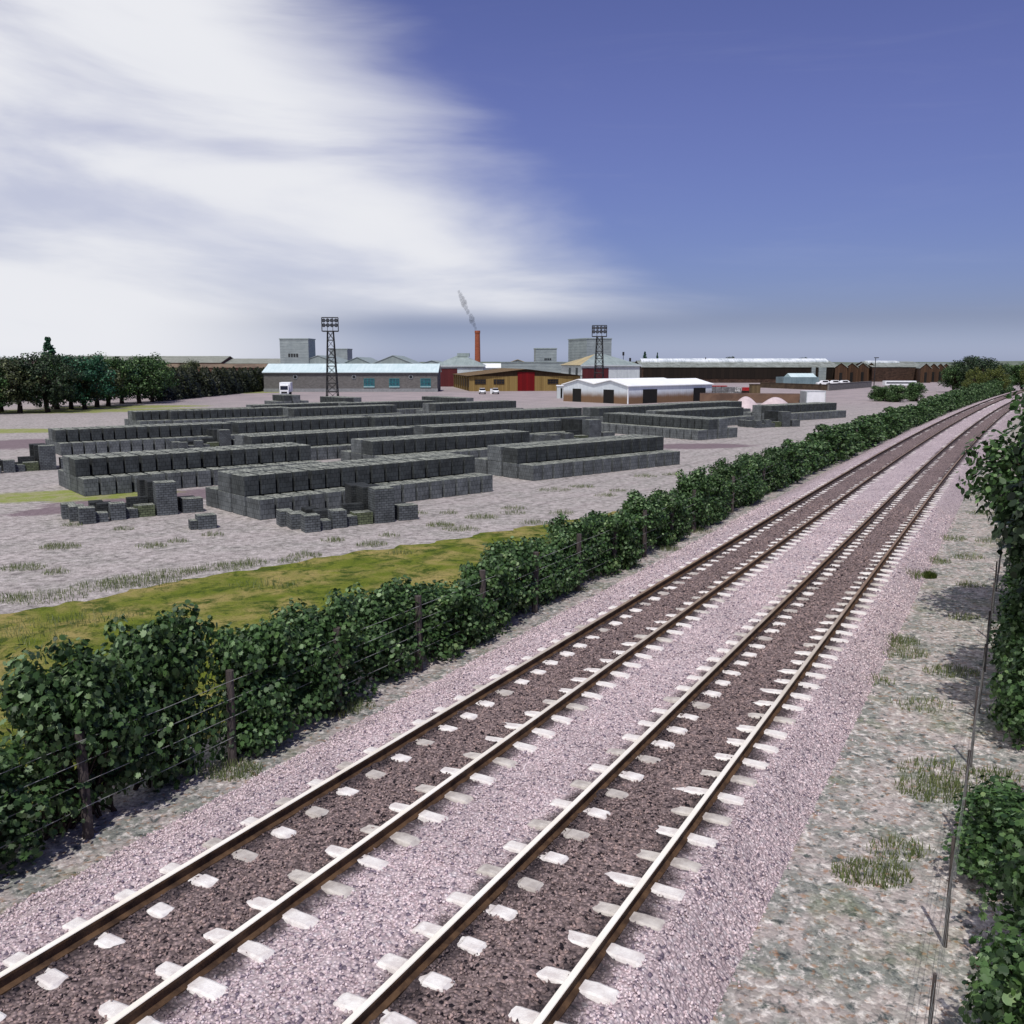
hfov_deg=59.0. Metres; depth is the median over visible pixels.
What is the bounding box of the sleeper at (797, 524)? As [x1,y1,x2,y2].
[758,520,818,526]
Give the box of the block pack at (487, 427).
[478,423,491,430]
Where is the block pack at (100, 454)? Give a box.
[95,453,114,456]
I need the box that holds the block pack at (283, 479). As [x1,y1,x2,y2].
[265,470,292,492]
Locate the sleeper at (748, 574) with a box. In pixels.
[678,566,756,575]
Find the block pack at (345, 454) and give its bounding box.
[341,450,350,460]
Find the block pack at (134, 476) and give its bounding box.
[127,472,147,491]
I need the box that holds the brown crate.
[749,384,760,392]
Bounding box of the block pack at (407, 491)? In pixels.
[389,481,415,501]
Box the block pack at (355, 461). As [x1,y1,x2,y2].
[343,460,366,463]
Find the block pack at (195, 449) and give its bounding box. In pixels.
[187,447,203,450]
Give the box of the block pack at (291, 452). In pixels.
[278,444,297,460]
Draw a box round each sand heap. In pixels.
[738,396,757,408]
[760,397,786,404]
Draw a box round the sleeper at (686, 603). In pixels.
[630,594,717,607]
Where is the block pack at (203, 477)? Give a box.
[190,468,210,486]
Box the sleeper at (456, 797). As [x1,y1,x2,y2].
[336,761,473,803]
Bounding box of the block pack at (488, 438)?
[476,433,493,446]
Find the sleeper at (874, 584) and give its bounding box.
[797,575,883,585]
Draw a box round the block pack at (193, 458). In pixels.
[180,450,200,467]
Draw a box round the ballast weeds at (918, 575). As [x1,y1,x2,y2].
[902,566,923,578]
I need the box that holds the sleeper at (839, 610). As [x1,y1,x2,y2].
[768,600,866,614]
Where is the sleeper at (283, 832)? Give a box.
[240,816,388,869]
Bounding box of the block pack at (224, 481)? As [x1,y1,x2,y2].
[217,470,242,492]
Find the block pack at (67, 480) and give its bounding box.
[63,472,71,489]
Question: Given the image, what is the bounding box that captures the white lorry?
[279,382,292,393]
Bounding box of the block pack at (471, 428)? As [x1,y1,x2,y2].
[460,424,475,431]
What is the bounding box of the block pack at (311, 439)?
[300,432,316,445]
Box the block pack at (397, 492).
[375,482,400,501]
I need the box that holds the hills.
[420,361,1023,364]
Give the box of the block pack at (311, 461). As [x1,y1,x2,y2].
[303,460,320,463]
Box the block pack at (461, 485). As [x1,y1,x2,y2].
[442,475,467,495]
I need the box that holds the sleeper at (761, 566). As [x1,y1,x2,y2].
[692,558,768,567]
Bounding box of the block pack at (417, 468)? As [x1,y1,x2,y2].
[400,459,424,478]
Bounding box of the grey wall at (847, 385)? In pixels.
[827,381,871,390]
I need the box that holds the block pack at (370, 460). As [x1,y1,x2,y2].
[357,459,380,461]
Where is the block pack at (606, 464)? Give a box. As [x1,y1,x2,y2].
[589,456,610,472]
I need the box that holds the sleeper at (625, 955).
[446,891,644,967]
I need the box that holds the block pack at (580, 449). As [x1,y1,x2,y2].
[564,442,585,457]
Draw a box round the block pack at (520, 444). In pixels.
[512,443,529,445]
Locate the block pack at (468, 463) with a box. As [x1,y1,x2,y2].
[450,454,474,472]
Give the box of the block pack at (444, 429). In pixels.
[438,425,448,432]
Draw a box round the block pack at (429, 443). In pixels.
[419,436,434,450]
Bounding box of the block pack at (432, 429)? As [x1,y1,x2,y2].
[425,426,440,433]
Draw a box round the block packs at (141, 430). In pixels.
[45,394,845,495]
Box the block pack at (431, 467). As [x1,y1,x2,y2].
[413,457,438,476]
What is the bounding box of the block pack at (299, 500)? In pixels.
[281,492,308,510]
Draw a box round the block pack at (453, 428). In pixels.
[442,425,457,432]
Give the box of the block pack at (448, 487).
[430,477,454,496]
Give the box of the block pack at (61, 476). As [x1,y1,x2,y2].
[58,469,64,486]
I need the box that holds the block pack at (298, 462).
[290,461,308,464]
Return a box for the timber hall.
[452,368,581,390]
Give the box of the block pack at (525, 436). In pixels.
[515,431,529,442]
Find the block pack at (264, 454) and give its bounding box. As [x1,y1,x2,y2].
[253,446,272,462]
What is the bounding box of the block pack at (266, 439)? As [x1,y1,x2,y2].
[256,434,272,443]
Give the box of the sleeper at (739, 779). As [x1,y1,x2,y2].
[606,748,756,786]
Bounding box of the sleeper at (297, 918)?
[159,862,319,928]
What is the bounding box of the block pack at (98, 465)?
[86,456,106,474]
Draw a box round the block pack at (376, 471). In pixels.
[358,462,383,482]
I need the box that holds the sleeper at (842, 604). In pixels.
[775,595,870,608]
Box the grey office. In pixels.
[776,373,818,383]
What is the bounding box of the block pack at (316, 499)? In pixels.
[297,490,324,507]
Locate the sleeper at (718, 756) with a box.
[622,733,768,768]
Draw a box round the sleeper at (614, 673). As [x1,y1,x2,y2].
[521,656,629,678]
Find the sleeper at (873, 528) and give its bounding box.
[852,526,917,532]
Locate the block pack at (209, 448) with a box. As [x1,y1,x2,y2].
[201,447,220,449]
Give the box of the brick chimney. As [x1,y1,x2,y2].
[475,331,479,361]
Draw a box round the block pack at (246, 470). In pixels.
[235,469,258,472]
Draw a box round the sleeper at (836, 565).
[811,562,892,571]
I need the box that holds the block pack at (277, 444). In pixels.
[268,443,286,445]
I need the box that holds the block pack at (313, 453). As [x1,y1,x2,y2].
[311,447,316,459]
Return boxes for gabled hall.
[309,355,347,363]
[344,357,377,363]
[372,355,422,363]
[423,360,441,363]
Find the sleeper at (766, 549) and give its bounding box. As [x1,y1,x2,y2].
[717,544,787,551]
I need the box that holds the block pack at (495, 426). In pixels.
[486,423,499,429]
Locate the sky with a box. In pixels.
[0,0,1023,361]
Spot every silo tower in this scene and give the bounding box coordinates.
[279,338,315,363]
[329,349,352,360]
[533,348,556,361]
[568,338,611,361]
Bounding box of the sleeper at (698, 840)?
[550,799,717,847]
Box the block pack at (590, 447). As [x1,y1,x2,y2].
[573,441,594,456]
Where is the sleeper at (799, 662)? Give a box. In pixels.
[717,648,831,668]
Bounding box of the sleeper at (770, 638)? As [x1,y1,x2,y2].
[734,632,842,650]
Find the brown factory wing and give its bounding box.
[855,361,918,381]
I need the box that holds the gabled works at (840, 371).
[834,362,847,380]
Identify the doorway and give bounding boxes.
[572,389,580,401]
[603,389,613,402]
[643,389,656,402]
[693,388,705,400]
[850,372,852,381]
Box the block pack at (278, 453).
[266,445,284,461]
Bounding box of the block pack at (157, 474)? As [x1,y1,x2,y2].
[144,471,164,478]
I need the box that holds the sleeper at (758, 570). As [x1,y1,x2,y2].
[686,562,762,571]
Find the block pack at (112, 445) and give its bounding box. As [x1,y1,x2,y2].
[105,440,119,452]
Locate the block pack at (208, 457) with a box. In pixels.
[196,449,215,466]
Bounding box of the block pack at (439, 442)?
[426,436,444,450]
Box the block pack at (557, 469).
[541,461,562,478]
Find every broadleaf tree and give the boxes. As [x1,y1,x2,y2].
[0,354,48,412]
[0,356,25,411]
[0,368,13,407]
[7,351,87,412]
[29,352,86,408]
[46,358,100,408]
[54,354,119,408]
[73,354,125,406]
[76,351,138,405]
[113,360,149,403]
[121,354,170,403]
[134,352,179,401]
[175,358,203,372]
[937,364,965,389]
[946,355,987,384]
[955,385,1023,528]
[961,356,1014,385]
[961,367,985,387]
[984,365,1011,389]
[991,418,1023,592]
[996,363,1022,385]
[1005,361,1023,388]
[1019,365,1023,388]
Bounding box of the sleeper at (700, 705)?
[663,696,795,723]
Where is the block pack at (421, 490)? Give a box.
[403,479,428,500]
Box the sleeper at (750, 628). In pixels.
[742,625,847,642]
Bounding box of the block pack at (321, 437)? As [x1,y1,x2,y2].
[311,432,326,444]
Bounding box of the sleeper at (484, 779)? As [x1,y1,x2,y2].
[363,747,496,784]
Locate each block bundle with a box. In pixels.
[3,459,15,472]
[15,464,24,471]
[17,456,33,463]
[22,461,38,470]
[29,443,44,460]
[33,444,49,468]
[38,444,56,470]
[60,502,74,518]
[68,504,83,521]
[77,506,95,524]
[88,500,102,508]
[96,501,110,515]
[96,511,108,522]
[108,501,125,520]
[126,496,147,506]
[126,507,137,518]
[133,503,155,516]
[136,477,158,495]
[144,478,165,503]
[152,480,177,515]
[171,441,179,449]
[177,495,194,510]
[178,442,187,448]
[180,496,203,512]
[188,512,216,529]
[193,440,203,447]
[202,438,214,443]
[206,442,218,446]
[207,428,217,435]
[212,429,216,441]
[217,429,230,445]
[276,508,292,526]
[286,510,305,529]
[300,513,320,532]
[301,506,318,512]
[312,508,327,518]
[320,518,331,530]
[328,508,346,528]
[341,502,363,513]
[345,482,366,502]
[347,514,357,525]
[350,510,372,524]
[356,484,379,509]
[368,486,394,523]
[394,503,417,520]
[534,434,545,441]
[546,434,559,440]
[560,432,573,439]
[561,418,575,430]
[565,430,579,434]
[571,419,581,434]
[574,435,587,437]
[582,419,600,437]
[601,431,614,436]
[738,420,743,426]
[744,420,752,426]
[752,420,761,427]
[762,419,771,427]
[764,411,770,419]
[771,411,777,420]
[772,421,780,426]
[778,411,790,426]
[790,420,799,426]
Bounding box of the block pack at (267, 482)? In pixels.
[249,471,275,493]
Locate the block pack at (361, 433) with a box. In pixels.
[354,429,366,437]
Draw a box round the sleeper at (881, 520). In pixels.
[860,518,923,523]
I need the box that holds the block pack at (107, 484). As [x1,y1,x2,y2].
[94,475,115,494]
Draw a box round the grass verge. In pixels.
[0,511,618,811]
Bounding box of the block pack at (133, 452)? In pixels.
[127,451,145,454]
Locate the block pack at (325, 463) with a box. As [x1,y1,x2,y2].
[314,462,338,465]
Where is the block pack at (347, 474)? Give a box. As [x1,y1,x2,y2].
[329,465,354,485]
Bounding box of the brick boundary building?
[168,364,267,371]
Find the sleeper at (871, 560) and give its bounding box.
[819,554,898,563]
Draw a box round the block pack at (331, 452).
[322,445,336,458]
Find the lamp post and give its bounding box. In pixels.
[873,357,878,385]
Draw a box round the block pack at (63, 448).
[57,442,71,455]
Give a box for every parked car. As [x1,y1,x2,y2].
[479,388,485,393]
[492,388,498,393]
[816,380,829,383]
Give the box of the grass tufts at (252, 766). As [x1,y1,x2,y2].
[31,528,710,828]
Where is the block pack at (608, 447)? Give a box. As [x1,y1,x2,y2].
[595,439,613,454]
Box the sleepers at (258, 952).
[0,392,1023,1023]
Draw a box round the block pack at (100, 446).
[93,440,106,452]
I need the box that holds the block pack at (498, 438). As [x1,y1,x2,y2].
[486,432,502,444]
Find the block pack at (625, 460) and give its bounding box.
[608,455,629,470]
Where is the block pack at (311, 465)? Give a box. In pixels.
[299,463,323,466]
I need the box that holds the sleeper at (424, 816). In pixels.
[307,779,448,822]
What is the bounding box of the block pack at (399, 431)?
[390,427,403,435]
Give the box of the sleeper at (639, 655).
[550,639,652,658]
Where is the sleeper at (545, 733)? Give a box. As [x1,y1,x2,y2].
[433,707,555,738]
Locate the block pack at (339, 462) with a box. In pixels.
[328,461,351,464]
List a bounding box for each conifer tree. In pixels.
[148,371,171,400]
[154,387,176,400]
[165,367,179,399]
[166,366,185,399]
[176,366,192,398]
[179,368,196,398]
[186,368,201,397]
[190,367,203,396]
[193,367,205,396]
[199,367,213,396]
[202,367,217,396]
[206,366,218,395]
[211,367,225,394]
[216,367,227,394]
[219,367,233,394]
[224,368,235,394]
[228,368,239,393]
[229,367,240,393]
[232,366,242,392]
[236,367,248,392]
[241,367,253,392]
[243,367,256,391]
[248,367,260,390]
[251,367,260,391]
[254,368,263,390]
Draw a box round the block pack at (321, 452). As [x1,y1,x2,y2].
[311,446,326,459]
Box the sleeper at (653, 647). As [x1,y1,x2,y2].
[563,632,663,650]
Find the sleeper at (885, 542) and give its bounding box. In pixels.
[838,538,910,544]
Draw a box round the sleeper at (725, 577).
[672,570,750,581]
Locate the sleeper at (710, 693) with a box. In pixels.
[675,685,803,710]
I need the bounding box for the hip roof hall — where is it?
[561,354,641,378]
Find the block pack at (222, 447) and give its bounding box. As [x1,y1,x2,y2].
[215,446,233,448]
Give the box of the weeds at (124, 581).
[0,455,762,649]
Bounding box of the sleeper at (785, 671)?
[706,657,825,678]
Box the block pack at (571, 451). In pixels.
[557,442,575,458]
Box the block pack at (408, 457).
[397,455,420,458]
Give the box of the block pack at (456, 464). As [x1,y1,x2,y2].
[438,455,462,474]
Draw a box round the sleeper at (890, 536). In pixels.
[844,532,914,538]
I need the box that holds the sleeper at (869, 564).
[817,558,895,567]
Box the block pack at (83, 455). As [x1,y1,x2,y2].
[79,454,97,457]
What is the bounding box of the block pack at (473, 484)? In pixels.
[455,474,479,493]
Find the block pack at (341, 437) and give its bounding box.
[333,430,346,443]
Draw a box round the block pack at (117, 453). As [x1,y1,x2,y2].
[111,452,129,454]
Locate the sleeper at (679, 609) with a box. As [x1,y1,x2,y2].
[619,599,709,613]
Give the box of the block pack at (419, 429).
[415,425,428,434]
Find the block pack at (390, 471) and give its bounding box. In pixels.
[373,461,397,480]
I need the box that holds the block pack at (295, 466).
[283,465,307,468]
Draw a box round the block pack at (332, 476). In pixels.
[314,466,339,487]
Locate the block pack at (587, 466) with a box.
[571,458,592,474]
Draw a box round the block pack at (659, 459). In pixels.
[645,451,663,466]
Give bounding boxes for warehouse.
[68,356,233,363]
[223,359,279,363]
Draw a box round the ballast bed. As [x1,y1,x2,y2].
[0,389,1023,1023]
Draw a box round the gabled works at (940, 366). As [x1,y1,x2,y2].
[935,363,945,380]
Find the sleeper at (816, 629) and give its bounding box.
[748,619,852,635]
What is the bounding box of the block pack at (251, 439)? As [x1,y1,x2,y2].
[244,435,261,444]
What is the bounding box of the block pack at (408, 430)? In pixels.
[398,427,412,435]
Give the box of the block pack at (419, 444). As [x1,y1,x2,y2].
[406,437,424,451]
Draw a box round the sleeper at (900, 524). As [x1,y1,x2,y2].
[856,521,921,526]
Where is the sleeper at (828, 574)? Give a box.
[802,570,887,581]
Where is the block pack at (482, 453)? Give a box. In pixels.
[470,448,486,457]
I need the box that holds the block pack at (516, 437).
[503,431,520,442]
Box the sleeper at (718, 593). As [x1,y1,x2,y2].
[648,584,732,596]
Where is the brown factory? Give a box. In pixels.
[635,357,836,382]
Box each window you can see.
[364,379,374,386]
[389,379,399,386]
[420,379,430,386]
[475,379,485,383]
[494,379,503,383]
[548,379,557,383]
[886,382,910,383]
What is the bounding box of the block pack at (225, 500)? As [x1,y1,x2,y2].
[218,490,232,511]
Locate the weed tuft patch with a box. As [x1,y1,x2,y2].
[921,569,937,578]
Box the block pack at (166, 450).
[157,449,174,452]
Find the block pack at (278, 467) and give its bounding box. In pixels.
[266,466,291,469]
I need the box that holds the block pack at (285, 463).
[277,462,295,465]
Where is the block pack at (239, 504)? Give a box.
[232,493,258,515]
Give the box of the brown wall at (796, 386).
[760,382,827,389]
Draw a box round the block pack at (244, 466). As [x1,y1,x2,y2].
[235,465,254,468]
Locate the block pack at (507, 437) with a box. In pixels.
[497,432,511,443]
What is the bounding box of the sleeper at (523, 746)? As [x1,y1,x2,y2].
[411,719,536,751]
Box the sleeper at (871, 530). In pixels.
[848,529,915,534]
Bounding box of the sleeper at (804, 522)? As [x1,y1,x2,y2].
[762,518,822,523]
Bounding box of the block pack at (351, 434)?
[340,430,356,442]
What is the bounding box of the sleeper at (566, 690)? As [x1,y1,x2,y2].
[489,674,602,699]
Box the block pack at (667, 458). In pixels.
[651,451,671,465]
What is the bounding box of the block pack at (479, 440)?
[470,433,483,447]
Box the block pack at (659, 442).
[648,435,663,449]
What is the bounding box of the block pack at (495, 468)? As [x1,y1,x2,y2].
[488,460,503,475]
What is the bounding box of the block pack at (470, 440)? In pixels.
[457,434,474,447]
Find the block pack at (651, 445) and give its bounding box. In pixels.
[636,436,655,450]
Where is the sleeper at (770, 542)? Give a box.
[729,537,795,544]
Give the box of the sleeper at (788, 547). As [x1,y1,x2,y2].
[724,540,792,548]
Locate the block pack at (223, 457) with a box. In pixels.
[210,448,230,465]
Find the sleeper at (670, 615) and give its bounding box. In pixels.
[609,606,701,620]
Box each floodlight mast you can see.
[321,317,338,395]
[592,325,606,378]
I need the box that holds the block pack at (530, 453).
[514,446,535,462]
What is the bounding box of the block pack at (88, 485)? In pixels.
[77,476,98,496]
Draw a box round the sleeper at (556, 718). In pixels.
[454,695,572,724]
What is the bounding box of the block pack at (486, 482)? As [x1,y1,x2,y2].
[468,473,492,492]
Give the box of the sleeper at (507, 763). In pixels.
[390,733,517,767]
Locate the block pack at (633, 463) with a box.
[617,454,637,469]
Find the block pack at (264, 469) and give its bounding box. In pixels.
[251,467,275,471]
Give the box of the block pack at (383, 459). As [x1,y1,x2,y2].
[370,457,394,460]
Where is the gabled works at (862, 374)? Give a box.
[857,362,868,381]
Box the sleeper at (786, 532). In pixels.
[743,528,808,535]
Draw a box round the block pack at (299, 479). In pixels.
[282,468,308,490]
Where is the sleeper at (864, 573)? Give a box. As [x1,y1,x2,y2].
[806,566,889,576]
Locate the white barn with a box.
[561,378,713,403]
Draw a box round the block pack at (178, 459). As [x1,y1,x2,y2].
[166,451,185,468]
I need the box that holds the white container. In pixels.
[800,390,825,402]
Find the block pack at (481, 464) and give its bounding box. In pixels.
[475,457,487,473]
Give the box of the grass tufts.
[829,493,1023,889]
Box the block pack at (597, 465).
[581,457,601,473]
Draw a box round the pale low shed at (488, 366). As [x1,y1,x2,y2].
[483,363,500,369]
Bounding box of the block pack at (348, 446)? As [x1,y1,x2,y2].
[340,444,350,449]
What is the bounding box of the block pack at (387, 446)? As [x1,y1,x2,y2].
[374,439,392,454]
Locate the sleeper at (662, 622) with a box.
[598,612,691,627]
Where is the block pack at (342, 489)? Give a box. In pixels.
[329,487,344,502]
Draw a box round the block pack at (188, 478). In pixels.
[175,469,195,487]
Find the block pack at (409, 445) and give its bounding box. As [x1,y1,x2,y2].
[395,438,414,452]
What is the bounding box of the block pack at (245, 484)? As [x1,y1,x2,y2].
[231,473,258,495]
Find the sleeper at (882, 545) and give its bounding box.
[835,541,907,548]
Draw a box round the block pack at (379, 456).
[374,455,392,457]
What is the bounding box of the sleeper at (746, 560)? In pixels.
[700,554,773,562]
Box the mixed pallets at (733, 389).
[727,387,741,392]
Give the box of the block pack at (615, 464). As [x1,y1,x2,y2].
[599,456,620,471]
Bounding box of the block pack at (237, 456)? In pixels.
[224,448,244,464]
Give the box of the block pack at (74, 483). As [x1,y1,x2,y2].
[71,475,82,492]
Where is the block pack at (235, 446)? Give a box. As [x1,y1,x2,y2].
[229,445,246,447]
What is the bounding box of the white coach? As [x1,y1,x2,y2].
[882,381,916,385]
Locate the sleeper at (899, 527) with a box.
[854,523,920,529]
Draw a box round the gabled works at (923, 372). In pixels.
[916,363,931,382]
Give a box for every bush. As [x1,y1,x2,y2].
[0,633,168,840]
[0,743,64,877]
[93,599,240,793]
[198,618,319,761]
[269,588,378,725]
[344,575,437,682]
[404,577,497,662]
[449,556,523,640]
[475,536,542,614]
[518,532,587,604]
[543,513,609,582]
[582,508,645,576]
[605,510,649,565]
[618,489,668,549]
[646,487,693,536]
[647,493,691,547]
[672,465,718,530]
[701,473,732,524]
[706,457,750,508]
[719,478,738,518]
[733,452,766,487]
[735,463,767,505]
[757,447,790,491]
[758,456,779,493]
[768,443,800,486]
[781,438,816,475]
[783,445,810,482]
[794,440,822,471]
[804,429,843,465]
[809,439,833,469]
[812,424,853,460]
[825,424,853,455]
[830,424,861,441]
[838,421,874,450]
[843,422,877,448]
[849,431,866,456]
[851,418,884,445]
[857,415,888,440]
[866,412,896,440]
[867,385,887,400]
[868,423,886,444]
[880,411,906,429]
[882,407,911,429]
[885,384,909,401]
[887,415,902,438]
[889,406,913,423]
[893,418,905,433]
[894,408,915,427]
[899,404,926,426]
[902,382,928,400]
[910,407,921,427]
[918,401,940,418]
[919,398,941,415]
[919,408,928,424]
[926,405,936,419]
[927,396,947,414]
[927,407,933,420]
[934,394,953,408]
[937,395,951,412]
[941,773,1023,885]
[943,393,961,409]
[945,391,964,406]
[947,397,956,411]
[949,390,966,405]
[956,389,970,405]
[958,386,974,402]
[958,920,1023,1023]
[968,384,983,399]
[968,391,974,404]
[971,383,985,399]
[973,812,1023,978]
[982,388,987,399]
[983,383,993,396]
[985,575,1023,664]
[985,632,1023,750]
[986,380,999,395]
[995,563,1023,614]
[995,605,1023,676]
[1004,542,1022,578]
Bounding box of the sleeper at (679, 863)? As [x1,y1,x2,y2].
[527,819,701,872]
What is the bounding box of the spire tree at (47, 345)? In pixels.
[40,337,56,405]
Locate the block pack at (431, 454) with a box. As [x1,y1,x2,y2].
[422,453,444,455]
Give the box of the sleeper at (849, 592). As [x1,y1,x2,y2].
[787,584,877,596]
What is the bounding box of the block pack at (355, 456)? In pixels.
[351,452,362,459]
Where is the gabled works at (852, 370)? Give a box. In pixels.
[847,363,858,381]
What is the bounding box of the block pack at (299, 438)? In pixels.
[288,433,305,443]
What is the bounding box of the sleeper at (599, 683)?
[505,665,615,687]
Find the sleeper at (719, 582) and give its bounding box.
[664,575,744,584]
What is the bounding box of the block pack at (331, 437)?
[320,431,336,444]
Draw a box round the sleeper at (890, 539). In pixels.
[842,534,911,541]
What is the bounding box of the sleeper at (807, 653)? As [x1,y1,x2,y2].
[725,640,837,660]
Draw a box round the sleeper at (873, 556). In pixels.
[824,551,900,559]
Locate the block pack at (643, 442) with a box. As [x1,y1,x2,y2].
[628,437,647,451]
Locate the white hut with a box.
[556,385,563,397]
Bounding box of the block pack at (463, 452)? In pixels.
[449,450,467,454]
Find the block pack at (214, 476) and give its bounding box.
[206,467,225,485]
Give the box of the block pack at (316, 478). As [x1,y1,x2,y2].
[298,467,324,488]
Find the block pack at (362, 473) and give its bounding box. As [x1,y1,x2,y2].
[344,463,369,483]
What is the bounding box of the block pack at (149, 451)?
[142,450,160,452]
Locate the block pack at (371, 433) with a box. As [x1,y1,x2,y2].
[359,429,375,437]
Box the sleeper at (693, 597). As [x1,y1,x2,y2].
[638,589,724,602]
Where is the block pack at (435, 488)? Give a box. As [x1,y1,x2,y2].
[416,478,441,498]
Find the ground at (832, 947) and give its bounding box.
[0,365,1023,1023]
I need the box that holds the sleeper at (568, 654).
[537,647,641,667]
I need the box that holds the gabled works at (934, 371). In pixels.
[927,363,939,381]
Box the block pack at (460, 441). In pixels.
[448,434,465,448]
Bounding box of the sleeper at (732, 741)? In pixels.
[638,720,778,753]
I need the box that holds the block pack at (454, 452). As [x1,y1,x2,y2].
[441,450,457,453]
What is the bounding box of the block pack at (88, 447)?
[81,441,95,453]
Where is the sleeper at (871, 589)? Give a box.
[792,580,880,591]
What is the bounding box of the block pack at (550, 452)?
[535,444,555,460]
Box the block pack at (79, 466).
[69,457,89,475]
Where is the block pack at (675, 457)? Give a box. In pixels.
[659,450,679,464]
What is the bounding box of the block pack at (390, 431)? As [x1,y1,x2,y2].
[380,428,394,436]
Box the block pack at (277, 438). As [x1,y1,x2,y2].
[266,434,283,442]
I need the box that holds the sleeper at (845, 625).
[755,612,857,627]
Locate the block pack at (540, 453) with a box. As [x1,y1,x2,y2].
[524,445,545,461]
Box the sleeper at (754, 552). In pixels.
[712,547,781,554]
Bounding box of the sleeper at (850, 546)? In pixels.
[832,544,906,551]
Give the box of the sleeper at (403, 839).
[275,797,420,846]
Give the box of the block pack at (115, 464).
[103,455,123,473]
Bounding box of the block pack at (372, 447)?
[363,440,381,454]
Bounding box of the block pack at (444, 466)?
[426,456,450,475]
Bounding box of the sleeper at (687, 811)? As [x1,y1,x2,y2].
[570,779,732,825]
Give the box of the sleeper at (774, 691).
[687,675,812,700]
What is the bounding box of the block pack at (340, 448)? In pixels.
[331,444,346,458]
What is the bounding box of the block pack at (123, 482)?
[111,474,131,493]
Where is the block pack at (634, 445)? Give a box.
[622,437,639,451]
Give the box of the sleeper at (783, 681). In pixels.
[696,666,819,688]
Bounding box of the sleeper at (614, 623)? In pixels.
[587,618,683,634]
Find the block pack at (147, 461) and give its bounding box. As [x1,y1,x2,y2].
[135,453,155,471]
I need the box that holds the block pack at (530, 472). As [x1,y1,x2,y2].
[519,463,541,480]
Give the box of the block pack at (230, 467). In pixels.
[220,466,240,469]
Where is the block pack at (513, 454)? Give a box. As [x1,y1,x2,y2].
[504,446,525,463]
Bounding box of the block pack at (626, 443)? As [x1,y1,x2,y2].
[610,438,630,452]
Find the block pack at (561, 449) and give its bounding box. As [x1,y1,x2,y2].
[547,443,566,459]
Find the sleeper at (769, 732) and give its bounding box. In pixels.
[650,708,786,739]
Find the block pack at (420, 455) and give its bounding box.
[410,454,433,457]
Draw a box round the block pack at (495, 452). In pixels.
[487,445,508,460]
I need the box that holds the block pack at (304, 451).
[291,444,310,459]
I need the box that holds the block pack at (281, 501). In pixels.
[264,494,291,516]
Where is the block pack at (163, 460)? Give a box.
[150,452,170,470]
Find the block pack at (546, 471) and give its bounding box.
[531,462,551,479]
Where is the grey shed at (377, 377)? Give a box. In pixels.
[262,364,441,391]
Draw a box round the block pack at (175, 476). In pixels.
[160,470,181,488]
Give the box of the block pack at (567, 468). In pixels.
[552,460,571,476]
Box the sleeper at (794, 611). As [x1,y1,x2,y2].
[762,606,861,621]
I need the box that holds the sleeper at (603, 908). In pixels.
[475,864,665,930]
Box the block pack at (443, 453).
[434,452,456,454]
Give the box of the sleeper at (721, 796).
[588,764,744,804]
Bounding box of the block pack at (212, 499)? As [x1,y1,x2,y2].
[205,486,218,508]
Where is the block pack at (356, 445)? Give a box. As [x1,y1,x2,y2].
[351,438,369,453]
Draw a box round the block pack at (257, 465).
[249,464,267,467]
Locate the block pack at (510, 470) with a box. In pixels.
[503,462,522,478]
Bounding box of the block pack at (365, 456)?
[363,454,376,458]
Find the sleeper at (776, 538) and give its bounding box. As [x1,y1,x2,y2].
[732,534,800,541]
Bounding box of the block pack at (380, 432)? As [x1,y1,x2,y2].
[372,428,385,436]
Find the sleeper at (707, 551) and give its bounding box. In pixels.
[705,550,778,559]
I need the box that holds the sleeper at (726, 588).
[655,579,737,590]
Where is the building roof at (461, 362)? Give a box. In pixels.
[438,353,485,386]
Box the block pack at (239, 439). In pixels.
[234,434,248,444]
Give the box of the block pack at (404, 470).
[387,460,410,479]
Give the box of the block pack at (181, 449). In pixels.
[172,448,188,450]
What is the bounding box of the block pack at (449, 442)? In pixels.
[438,435,454,449]
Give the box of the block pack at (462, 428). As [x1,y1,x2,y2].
[455,425,466,431]
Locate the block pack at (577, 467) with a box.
[561,459,582,475]
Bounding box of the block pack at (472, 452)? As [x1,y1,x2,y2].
[459,449,477,457]
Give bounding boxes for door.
[440,368,456,386]
[518,372,534,390]
[582,368,608,378]
[800,391,806,402]
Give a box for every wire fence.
[0,405,946,847]
[928,470,1014,1023]
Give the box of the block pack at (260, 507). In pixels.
[246,495,274,519]
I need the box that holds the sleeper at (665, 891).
[503,840,685,900]
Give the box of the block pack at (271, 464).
[263,463,282,466]
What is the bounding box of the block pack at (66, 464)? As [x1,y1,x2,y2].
[62,455,81,473]
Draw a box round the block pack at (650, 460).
[637,452,655,467]
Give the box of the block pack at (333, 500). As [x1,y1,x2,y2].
[314,489,341,508]
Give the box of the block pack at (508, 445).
[498,444,519,445]
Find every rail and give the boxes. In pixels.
[0,389,1023,994]
[104,391,1023,1023]
[342,401,1010,1023]
[532,410,1009,1023]
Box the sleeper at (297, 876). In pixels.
[202,837,355,898]
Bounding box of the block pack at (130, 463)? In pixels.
[119,454,138,472]
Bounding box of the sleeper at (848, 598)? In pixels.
[781,589,873,602]
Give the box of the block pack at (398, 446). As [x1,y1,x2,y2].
[387,438,403,453]
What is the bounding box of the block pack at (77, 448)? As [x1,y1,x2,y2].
[69,441,83,454]
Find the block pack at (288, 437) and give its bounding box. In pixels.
[280,433,294,442]
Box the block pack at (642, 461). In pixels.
[627,453,646,468]
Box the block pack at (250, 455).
[238,447,257,463]
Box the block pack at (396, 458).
[384,456,407,459]
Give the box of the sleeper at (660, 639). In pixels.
[574,624,672,642]
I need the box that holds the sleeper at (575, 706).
[472,685,588,710]
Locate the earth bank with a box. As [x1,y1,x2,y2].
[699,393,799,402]

